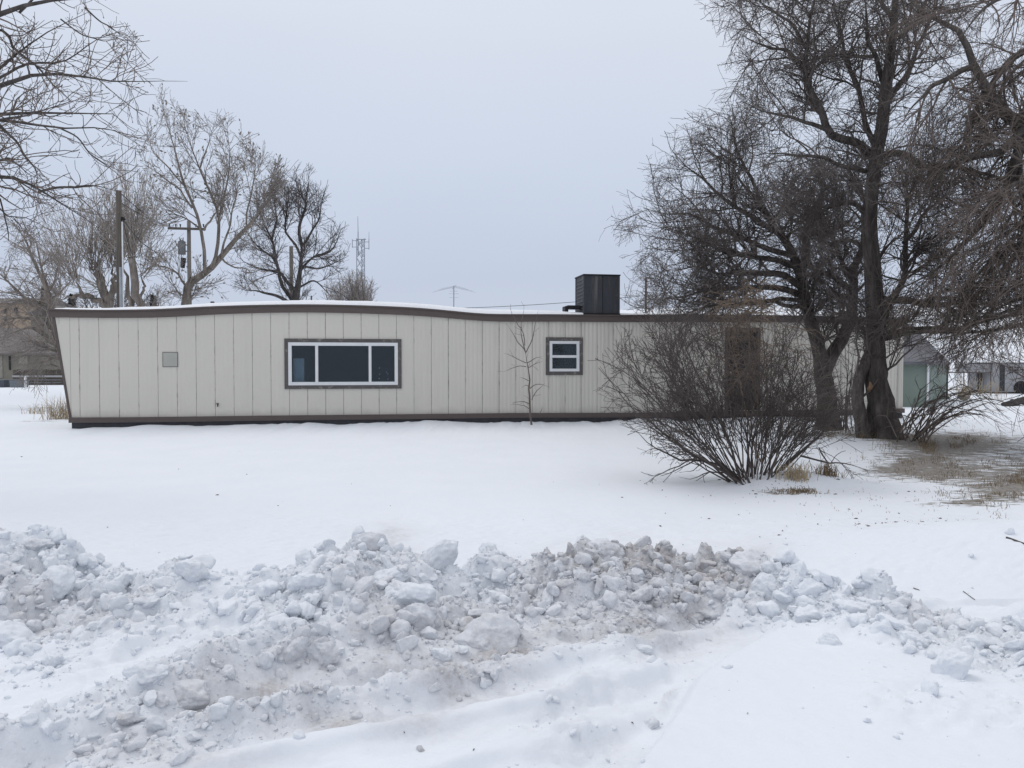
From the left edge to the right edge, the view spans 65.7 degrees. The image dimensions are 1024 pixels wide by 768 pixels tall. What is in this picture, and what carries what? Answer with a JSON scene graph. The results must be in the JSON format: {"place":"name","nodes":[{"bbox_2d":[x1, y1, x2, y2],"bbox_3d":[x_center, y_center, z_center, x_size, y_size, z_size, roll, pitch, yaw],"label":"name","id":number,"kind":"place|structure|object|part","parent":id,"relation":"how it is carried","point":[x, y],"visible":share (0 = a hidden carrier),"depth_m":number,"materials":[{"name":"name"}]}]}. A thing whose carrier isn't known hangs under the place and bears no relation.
{"place":"outdoors","nodes":[
{"label":"outdoors","id":0,"kind":"place"},
{"bbox_2d":[0,303,1023,767],"bbox_3d":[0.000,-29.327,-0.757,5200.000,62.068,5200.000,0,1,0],"label":"snow ground","id":1,"kind":"structure","parent":0,"point":[146,497],"depth_m":6.22,"materials":[{"name":"white snow"}]},
{"bbox_2d":[0,379,10,386],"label":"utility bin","id":2,"kind":"object","parent":1,"relation":"on","point":[4,383],"visible":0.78,"depth_m":50.15,"materials":[{"name":"grey metal"}]},
{"bbox_2d":[9,379,28,387],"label":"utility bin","id":3,"kind":"object","parent":1,"relation":"on","point":[12,383],"visible":0.46,"depth_m":50.00,"materials":[{"name":"grey metal"}]},
{"bbox_2d":[0,328,60,379],"bbox_3d":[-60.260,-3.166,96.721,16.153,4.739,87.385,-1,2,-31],"label":"bungalow","id":4,"kind":"object","parent":1,"relation":"on","point":[5,367],"visible":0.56,"depth_m":61.99,"materials":[{"name":"beige"}]},
{"bbox_2d":[0,355,2,377],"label":"window","id":5,"kind":"structure","parent":4,"relation":"in","point":[1,368],"depth_m":61.94,"materials":[{"name":"grey glass"}]},
{"bbox_2d":[18,356,27,363],"bbox_3d":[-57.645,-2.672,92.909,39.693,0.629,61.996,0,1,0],"label":"window","id":6,"kind":"structure","parent":4,"relation":"in","point":[25,359],"depth_m":61.93,"materials":[{"name":"grey glass"}]},
{"bbox_2d":[0,298,73,327],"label":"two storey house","id":7,"kind":"structure","parent":1,"relation":"on","point":[23,315],"depth_m":83.86,"materials":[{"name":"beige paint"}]},
{"bbox_2d":[20,403,54,413],"bbox_3d":[-13.950,0.727,23.459,1.295,0.342,0.644,0,1,0],"label":"grass tuft","id":8,"kind":"object","parent":1,"relation":"on","point":[37,411],"visible":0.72,"depth_m":23.50,"materials":[{"name":"beige plant"}]},
{"bbox_2d":[12,369,62,384],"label":"board fence","id":9,"kind":"object","parent":1,"relation":"on","point":[53,376],"visible":0.3,"depth_m":56.00,"materials":[{"name":"white wood"}]},
{"bbox_2d":[0,207,77,397],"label":"willow","id":10,"kind":"object","parent":1,"relation":"on","point":[48,303],"visible":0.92,"depth_m":26.75,"materials":[{"name":"brown plant"}]},
{"bbox_2d":[25,306,70,327],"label":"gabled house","id":11,"kind":"structure","parent":1,"relation":"on","point":[36,315],"depth_m":73.86,"materials":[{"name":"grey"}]},
{"bbox_2d":[31,392,68,419],"bbox_3d":[-11.823,0.579,21.118,1.874,0.736,1.627,0,1,-10],"label":"grass tuft","id":12,"kind":"object","parent":1,"relation":"on","point":[63,413],"visible":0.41,"depth_m":20.92,"materials":[{"name":"beige plant"}]},
{"bbox_2d":[41,651,63,667],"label":"snow chunk","id":13,"kind":"object","parent":1,"relation":"on","point":[54,659],"visible":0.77,"depth_m":4.07,"materials":[{"name":"white snow"}]},
{"bbox_2d":[0,0,163,249],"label":"cottonwood","id":14,"kind":"object","parent":1,"relation":"on","point":[21,8],"visible":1,"depth_m":9.28,"materials":[{"name":"brown plant"}]},
{"bbox_2d":[0,176,167,318],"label":"pollarded tree","id":15,"kind":"object","parent":1,"relation":"on","point":[106,300],"visible":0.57,"depth_m":37.01,"materials":[{"name":"grey plant"}]},
{"bbox_2d":[65,283,171,307],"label":"bare bush","id":16,"kind":"object","parent":1,"relation":"on","point":[72,301],"visible":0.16,"depth_m":79.52,"materials":[{"name":"brown plant"}]},
{"bbox_2d":[115,190,125,306],"bbox_3d":[-14.721,-3.117,29.912,0.377,8.294,0.248,0,2,15],"label":"utility pole","id":17,"kind":"object","parent":1,"relation":"on","point":[119,264],"visible":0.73,"depth_m":29.79,"materials":[{"name":"brown wood"}]},
{"bbox_2d":[123,221,141,257],"bbox_3d":[-14.964,-5.610,31.365,0.025,1.152,3.101,0,2,-13],"label":"overhead wire","id":18,"kind":"object","parent":17,"relation":"attached to","point":[128,242],"visible":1,"depth_m":30.60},
{"bbox_2d":[123,220,181,252],"bbox_3d":[-18.077,-7.767,40.816,0.033,2.970,23.072,0,2,-17],"label":"overhead wire","id":19,"kind":"object","parent":17,"relation":"attached to","point":[142,242],"visible":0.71,"depth_m":34.44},
{"bbox_2d":[113,710,145,725],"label":"snow chunk","id":20,"kind":"object","parent":1,"relation":"on","point":[127,718],"visible":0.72,"depth_m":3.36,"materials":[{"name":"white snow"}]},
{"bbox_2d":[74,149,189,306],"bbox_3d":[-17.450,-5.899,35.907,5.769,9.615,3.234,0,1,0],"label":"pollarded tree","id":21,"kind":"object","parent":1,"relation":"on","point":[135,297],"visible":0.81,"depth_m":35.83,"materials":[{"name":"grey plant"}]},
{"bbox_2d":[122,660,169,685],"bbox_3d":[-1.701,1.338,3.675,0.229,0.116,0.144,0,2,12],"label":"snow chunk","id":22,"kind":"object","parent":1,"relation":"on","point":[147,672],"visible":0.94,"depth_m":3.64,"materials":[{"name":"white snow"}]},
{"bbox_2d":[114,281,181,307],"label":"bare bush","id":23,"kind":"object","parent":1,"relation":"on","point":[157,301],"visible":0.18,"depth_m":79.67,"materials":[{"name":"brown plant"}]},
{"bbox_2d":[148,294,156,306],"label":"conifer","id":24,"kind":"object","parent":1,"relation":"on","point":[151,300],"visible":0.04,"depth_m":94.58,"materials":[{"name":"green plant"}]},
{"bbox_2d":[154,692,170,707],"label":"snow chunk","id":25,"kind":"object","parent":1,"relation":"on","point":[162,700],"visible":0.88,"depth_m":3.57,"materials":[{"name":"white snow"}]},
{"bbox_2d":[168,220,205,304],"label":"utility pole","id":26,"kind":"object","parent":1,"relation":"on","point":[188,228],"visible":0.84,"depth_m":51.64,"materials":[{"name":"brown wood"}]},
{"bbox_2d":[173,679,209,709],"bbox_3d":[-1.506,1.446,3.699,0.314,0.138,0.168,1,2,30],"label":"snow chunk","id":27,"kind":"object","parent":1,"relation":"on","point":[193,694],"visible":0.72,"depth_m":3.62,"materials":[{"name":"white snow"}]},
{"bbox_2d":[134,83,290,304],"bbox_3d":[-15.099,-8.308,39.995,7.826,13.133,5.330,0,2,-14],"label":"cottonwood","id":28,"kind":"object","parent":1,"relation":"on","point":[188,290],"visible":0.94,"depth_m":39.83,"materials":[{"name":"grey plant"}]},
{"bbox_2d":[222,159,350,300],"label":"bare tree","id":29,"kind":"object","parent":1,"relation":"on","point":[296,288],"visible":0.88,"depth_m":45.74,"materials":[{"name":"brown plant"}]},
{"bbox_2d":[289,246,293,299],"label":"utility pole","id":30,"kind":"object","parent":1,"relation":"on","point":[290,260],"visible":0.37,"depth_m":49.73,"materials":[{"name":"brown wood"}]},
{"bbox_2d":[316,270,380,300],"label":"bare bush","id":31,"kind":"object","parent":1,"relation":"on","point":[355,292],"visible":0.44,"depth_m":57.29,"materials":[{"name":"plant"}]},
{"bbox_2d":[352,232,368,298],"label":"radio tower","id":32,"kind":"structure","parent":1,"relation":"on","point":[361,246],"depth_m":149.05,"materials":[{"name":"metal"}]},
{"bbox_2d":[416,745,424,751],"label":"snow chunk","id":33,"kind":"object","parent":1,"relation":"on","point":[419,748],"visible":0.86,"depth_m":3.35,"materials":[{"name":"white snow"}]},
{"bbox_2d":[431,648,451,661],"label":"snow chunk","id":34,"kind":"object","parent":1,"relation":"on","point":[443,654],"visible":0.95,"depth_m":4.24,"materials":[{"name":"white snow"}]},
{"bbox_2d":[48,279,904,428],"bbox_3d":[-0.179,-0.719,20.893,20.764,4.285,3.767,0,1,-10],"label":"mobile home","id":35,"kind":"object","parent":1,"relation":"on","point":[337,362],"visible":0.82,"depth_m":18.56,"materials":[{"name":"beige metal"}]},
{"bbox_2d":[284,339,401,388],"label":"window","id":36,"kind":"structure","parent":35,"relation":"in","point":[308,363],"depth_m":20.14,"materials":[{"name":"glass"}]},
{"bbox_2d":[436,285,475,306],"bbox_3d":[-2.393,-1.819,33.964,1.790,5.085,2.804,0,1,0],"label":"tv aerial","id":37,"kind":"object","parent":35,"relation":"on","point":[453,297],"visible":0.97,"depth_m":33.89,"materials":[{"name":"metal"}]},
{"bbox_2d":[546,337,582,374],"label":"window","id":38,"kind":"structure","parent":35,"relation":"in","point":[564,355],"depth_m":19.34,"materials":[{"name":"glass"}]},
{"bbox_2d":[562,274,620,314],"bbox_3d":[1.930,-2.190,19.806,1.351,1.010,0.870,0,1,-10],"label":"evaporative cooler","id":39,"kind":"object","parent":35,"relation":"on","point":[598,294],"visible":0.8,"depth_m":19.45,"materials":[{"name":"metal"}]},
{"bbox_2d":[725,328,760,409],"bbox_3d":[5.836,-0.359,20.097,0.951,2.124,0.095,0,1,-10],"label":"door","id":40,"kind":"structure","parent":35,"relation":"in","point":[727,345],"depth_m":20.09,"materials":[{"name":"paint"}]},
{"bbox_2d":[0,528,1023,682],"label":"snow bank","id":41,"kind":"structure","parent":1,"relation":"on","point":[225,623],"depth_m":4.83,"materials":[{"name":"white snow"}]},
{"bbox_2d":[22,537,54,550],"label":"snow chunk","id":42,"kind":"object","parent":41,"relation":"on","point":[35,544],"visible":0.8,"depth_m":5.57,"materials":[{"name":"white snow"}]},
{"bbox_2d":[38,565,75,600],"bbox_3d":[-2.951,1.289,5.134,0.250,0.220,0.152,0,2,14],"label":"snow chunk","id":43,"kind":"object","parent":41,"relation":"on","point":[62,579],"visible":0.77,"depth_m":5.11,"materials":[{"name":"white snow"}]},
{"bbox_2d":[174,559,209,581],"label":"snow chunk","id":44,"kind":"object","parent":41,"relation":"on","point":[191,570],"visible":0.91,"depth_m":4.96,"materials":[{"name":"white snow"}]},
{"bbox_2d":[283,636,311,663],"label":"snow chunk","id":45,"kind":"object","parent":41,"relation":"on","point":[295,650],"visible":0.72,"depth_m":4.08,"materials":[{"name":"white snow"}]},
{"bbox_2d":[306,641,340,666],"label":"snow chunk","id":46,"kind":"object","parent":41,"relation":"on","point":[325,654],"visible":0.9,"depth_m":4.09,"materials":[{"name":"white snow"}]},
{"bbox_2d":[350,531,389,551],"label":"snow chunk","id":47,"kind":"object","parent":41,"relation":"on","point":[371,539],"visible":0.47,"depth_m":5.31,"materials":[{"name":"white snow"}]},
{"bbox_2d":[384,582,436,604],"bbox_3d":[-0.613,1.262,4.721,0.332,0.188,0.234,0,1,0],"label":"snow chunk","id":48,"kind":"object","parent":41,"relation":"on","point":[408,593],"visible":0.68,"depth_m":4.64,"materials":[{"name":"white snow"}]},
{"bbox_2d":[403,603,436,630],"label":"snow chunk","id":49,"kind":"object","parent":41,"relation":"on","point":[424,613],"visible":0.42,"depth_m":4.54,"materials":[{"name":"white snow"}]},
{"bbox_2d":[417,539,458,570],"bbox_3d":[-0.499,1.165,5.310,0.286,0.272,0.203,0,1,0],"label":"snow chunk","id":50,"kind":"object","parent":41,"relation":"on","point":[439,555],"visible":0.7,"depth_m":5.24,"materials":[{"name":"white snow"}]},
{"bbox_2d":[453,613,521,655],"bbox_3d":[-0.119,1.409,4.432,0.361,0.220,0.261,-1,2,-39],"label":"snow chunk","id":51,"kind":"object","parent":41,"relation":"on","point":[500,633],"visible":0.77,"depth_m":4.40,"materials":[{"name":"white snow"}]},
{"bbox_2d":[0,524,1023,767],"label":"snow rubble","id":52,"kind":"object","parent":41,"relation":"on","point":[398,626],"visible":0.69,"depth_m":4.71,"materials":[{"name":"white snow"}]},
{"bbox_2d":[0,620,37,643],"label":"snow chunk","id":53,"kind":"object","parent":52,"relation":"on","point":[10,631],"visible":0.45,"depth_m":4.48,"materials":[{"name":"white snow"}]},
{"bbox_2d":[287,572,325,590],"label":"snow chunk","id":54,"kind":"object","parent":52,"relation":"on","point":[305,580],"visible":0.85,"depth_m":4.64,"materials":[{"name":"white snow"}]},
{"bbox_2d":[373,567,407,581],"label":"snow chunk","id":55,"kind":"object","parent":52,"relation":"on","point":[396,573],"visible":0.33,"depth_m":4.91,"materials":[{"name":"white snow"}]},
{"bbox_2d":[838,599,867,613],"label":"snow chunk","id":56,"kind":"object","parent":52,"relation":"on","point":[850,606],"visible":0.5,"depth_m":4.65,"materials":[{"name":"white snow"}]},
{"bbox_2d":[547,556,574,578],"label":"snow chunk","id":57,"kind":"object","parent":41,"relation":"on","point":[559,565],"visible":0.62,"depth_m":5.24,"materials":[{"name":"white snow"}]},
{"bbox_2d":[584,548,598,561],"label":"snow chunk","id":58,"kind":"object","parent":41,"relation":"on","point":[593,553],"visible":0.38,"depth_m":5.46,"materials":[{"name":"white snow"}]},
{"bbox_2d":[597,540,624,558],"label":"snow chunk","id":59,"kind":"object","parent":41,"relation":"on","point":[606,548],"visible":0.87,"depth_m":5.37,"materials":[{"name":"white snow"}]},
{"bbox_2d":[629,585,652,601],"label":"snow chunk","id":60,"kind":"object","parent":41,"relation":"on","point":[644,593],"visible":0.81,"depth_m":5.00,"materials":[{"name":"white snow"}]},
{"bbox_2d":[728,549,771,576],"bbox_3d":[1.630,1.235,5.334,0.336,0.231,0.234,0,1,0],"label":"snow chunk","id":61,"kind":"object","parent":41,"relation":"on","point":[745,562],"visible":0.5,"depth_m":5.30,"materials":[{"name":"white snow"}]},
{"bbox_2d":[751,572,779,600],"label":"snow chunk","id":62,"kind":"object","parent":41,"relation":"on","point":[761,581],"visible":0.57,"depth_m":5.01,"materials":[{"name":"white snow"}]},
{"bbox_2d":[793,604,823,622],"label":"snow chunk","id":63,"kind":"object","parent":41,"relation":"on","point":[808,611],"visible":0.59,"depth_m":4.63,"materials":[{"name":"white snow"}]},
{"bbox_2d":[796,577,827,596],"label":"snow chunk","id":64,"kind":"object","parent":41,"relation":"on","point":[809,586],"visible":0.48,"depth_m":4.93,"materials":[{"name":"white snow"}]},
{"bbox_2d":[885,609,908,619],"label":"snow chunk","id":65,"kind":"object","parent":41,"relation":"on","point":[898,617],"visible":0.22,"depth_m":4.62,"materials":[{"name":"white snow"}]},
{"bbox_2d":[897,630,930,647],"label":"snow chunk","id":66,"kind":"object","parent":41,"relation":"on","point":[904,636],"visible":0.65,"depth_m":4.13,"materials":[{"name":"white snow"}]},
{"bbox_2d":[930,648,973,679],"bbox_3d":[2.074,1.345,3.738,0.171,0.187,0.120,0,1,0],"label":"snow chunk","id":67,"kind":"object","parent":41,"relation":"on","point":[955,663],"visible":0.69,"depth_m":3.71,"materials":[{"name":"white snow"}]},
{"bbox_2d":[501,305,547,424],"bbox_3d":[0.250,-0.472,17.845,1.149,2.805,0.704,0,1,0],"label":"young sapling","id":68,"kind":"object","parent":1,"relation":"on","point":[529,388],"visible":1,"depth_m":17.90,"materials":[{"name":"brown plant"}]},
{"bbox_2d":[636,644,652,655],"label":"snow chunk","id":69,"kind":"object","parent":1,"relation":"on","point":[646,649],"visible":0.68,"depth_m":4.40,"materials":[{"name":"white snow"}]},
{"bbox_2d":[643,716,659,728],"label":"snow chunk","id":70,"kind":"object","parent":1,"relation":"on","point":[652,722],"visible":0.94,"depth_m":3.50,"materials":[{"name":"white snow"}]},
{"bbox_2d":[587,287,872,484],"bbox_3d":[2.643,0.167,9.808,3.606,2.742,3.270,0,1,0],"label":"leafless shrub","id":71,"kind":"object","parent":1,"relation":"on","point":[680,400],"visible":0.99,"depth_m":9.57,"materials":[{"name":"brown plant"}]},
{"bbox_2d":[689,276,823,463],"bbox_3d":[3.586,-0.234,11.717,1.813,2.771,2.047,0,1,0],"label":"tangled bush","id":72,"kind":"object","parent":1,"relation":"on","point":[759,299],"visible":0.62,"depth_m":11.66,"materials":[{"name":"brown plant"}]},
{"bbox_2d":[600,100,917,430],"bbox_3d":[5.383,-2.585,16.877,7.288,7.489,5.569,0,1,0],"label":"bare tree","id":73,"kind":"object","parent":1,"relation":"on","point":[715,244],"visible":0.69,"depth_m":16.67,"materials":[{"name":"brown plant"}]},
{"bbox_2d":[762,485,828,495],"bbox_3d":[3.209,1.201,8.969,0.675,0.084,0.502,1,2,39],"label":"grass tuft","id":74,"kind":"object","parent":1,"relation":"on","point":[807,491],"visible":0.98,"depth_m":8.94,"materials":[{"name":"brown plant"}]},
{"bbox_2d":[776,459,818,483],"bbox_3d":[3.411,1.027,9.444,0.534,0.299,0.412,0,2,14],"label":"grass tuft","id":75,"kind":"object","parent":1,"relation":"on","point":[792,474],"visible":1,"depth_m":9.41,"materials":[{"name":"beige plant"}]},
{"bbox_2d":[772,337,855,430],"bbox_3d":[6.431,-0.010,16.715,1.999,1.973,2.073,0,1,0],"label":"bare bush","id":76,"kind":"object","parent":1,"relation":"on","point":[838,400],"visible":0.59,"depth_m":16.53,"materials":[{"name":"brown plant"}]},
{"bbox_2d":[808,459,846,478],"bbox_3d":[3.861,1.027,9.561,0.526,0.233,0.372,0,1,0],"label":"grass tuft","id":77,"kind":"object","parent":1,"relation":"on","point":[826,472],"visible":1,"depth_m":9.56,"materials":[{"name":"brown plant"}]},
{"bbox_2d":[818,632,841,645],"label":"snow chunk","id":78,"kind":"object","parent":1,"relation":"on","point":[827,638],"visible":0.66,"depth_m":4.21,"materials":[{"name":"white snow"}]},
{"bbox_2d":[694,0,1023,439],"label":"bare tree","id":79,"kind":"object","parent":1,"relation":"on","point":[873,369],"visible":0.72,"depth_m":14.71,"materials":[{"name":"brown plant"}]},
{"bbox_2d":[903,325,948,406],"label":"green shed","id":80,"kind":"structure","parent":1,"relation":"on","point":[911,372],"depth_m":26.96,"materials":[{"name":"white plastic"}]},
{"bbox_2d":[859,0,1023,441],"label":"bare tree","id":81,"kind":"object","parent":1,"relation":"on","point":[992,92],"visible":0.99,"depth_m":12.60,"materials":[{"name":"brown plant"}]},
{"bbox_2d":[866,371,1023,444],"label":"arching brush","id":82,"kind":"object","parent":1,"relation":"on","point":[933,408],"visible":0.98,"depth_m":14.10,"materials":[{"name":"brown plant"}]},
{"bbox_2d":[958,386,970,400],"bbox_3d":[17.694,0.363,31.024,0.437,0.580,0.761,1,2,44],"label":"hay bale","id":83,"kind":"object","parent":1,"relation":"on","point":[965,397],"visible":0.48,"depth_m":30.79},
{"bbox_2d":[940,374,998,394],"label":"dry weeds","id":84,"kind":"object","parent":1,"relation":"on","point":[973,386],"visible":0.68,"depth_m":30.44,"materials":[{"name":"brown plant"}]},
{"bbox_2d":[948,371,991,394],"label":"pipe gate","id":85,"kind":"structure","parent":1,"relation":"on","point":[990,372],"depth_m":35.99,"materials":[{"name":"grey metal"}]},
{"bbox_2d":[952,362,1023,393],"bbox_3d":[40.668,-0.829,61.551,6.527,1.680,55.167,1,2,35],"label":"house","id":86,"kind":"structure","parent":1,"relation":"on","point":[1003,382],"depth_m":40.01,"materials":[{"name":"metal"}]},
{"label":"door","id":87,"kind":"part","parent":86,"relation":"part of","materials":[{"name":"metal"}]},
{"bbox_2d":[971,385,1014,399],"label":"dry weeds","id":88,"kind":"object","parent":1,"relation":"on","point":[995,393],"visible":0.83,"depth_m":28.11,"materials":[{"name":"brown plant"}]},
{"bbox_2d":[1001,396,1023,405],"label":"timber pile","id":89,"kind":"object","parent":1,"relation":"on","point":[1011,401],"visible":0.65,"depth_m":27.26,"materials":[{"name":"brown wood"}]},
{"bbox_2d":[1006,536,1023,543],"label":"stick","id":90,"kind":"object","parent":1,"relation":"on","point":[1014,539],"visible":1,"depth_m":6.04,"materials":[{"name":"brown wood"}]},
{"bbox_2d":[0,0,1023,310],"label":"sky","id":91,"kind":"structure","parent":0,"point":[486,148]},
{"bbox_2d":[472,284,736,307],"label":"overhead wire","id":92,"kind":"object","parent":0,"point":[540,304],"visible":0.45,"depth_m":68.78,"materials":[{"name":"black metal"}]},
{"bbox_2d":[773,383,1023,520],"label":"dead grass","id":93,"kind":"structure","parent":0,"point":[1017,481],"depth_m":11.62,"materials":[{"name":"brown plant"}]}
]}

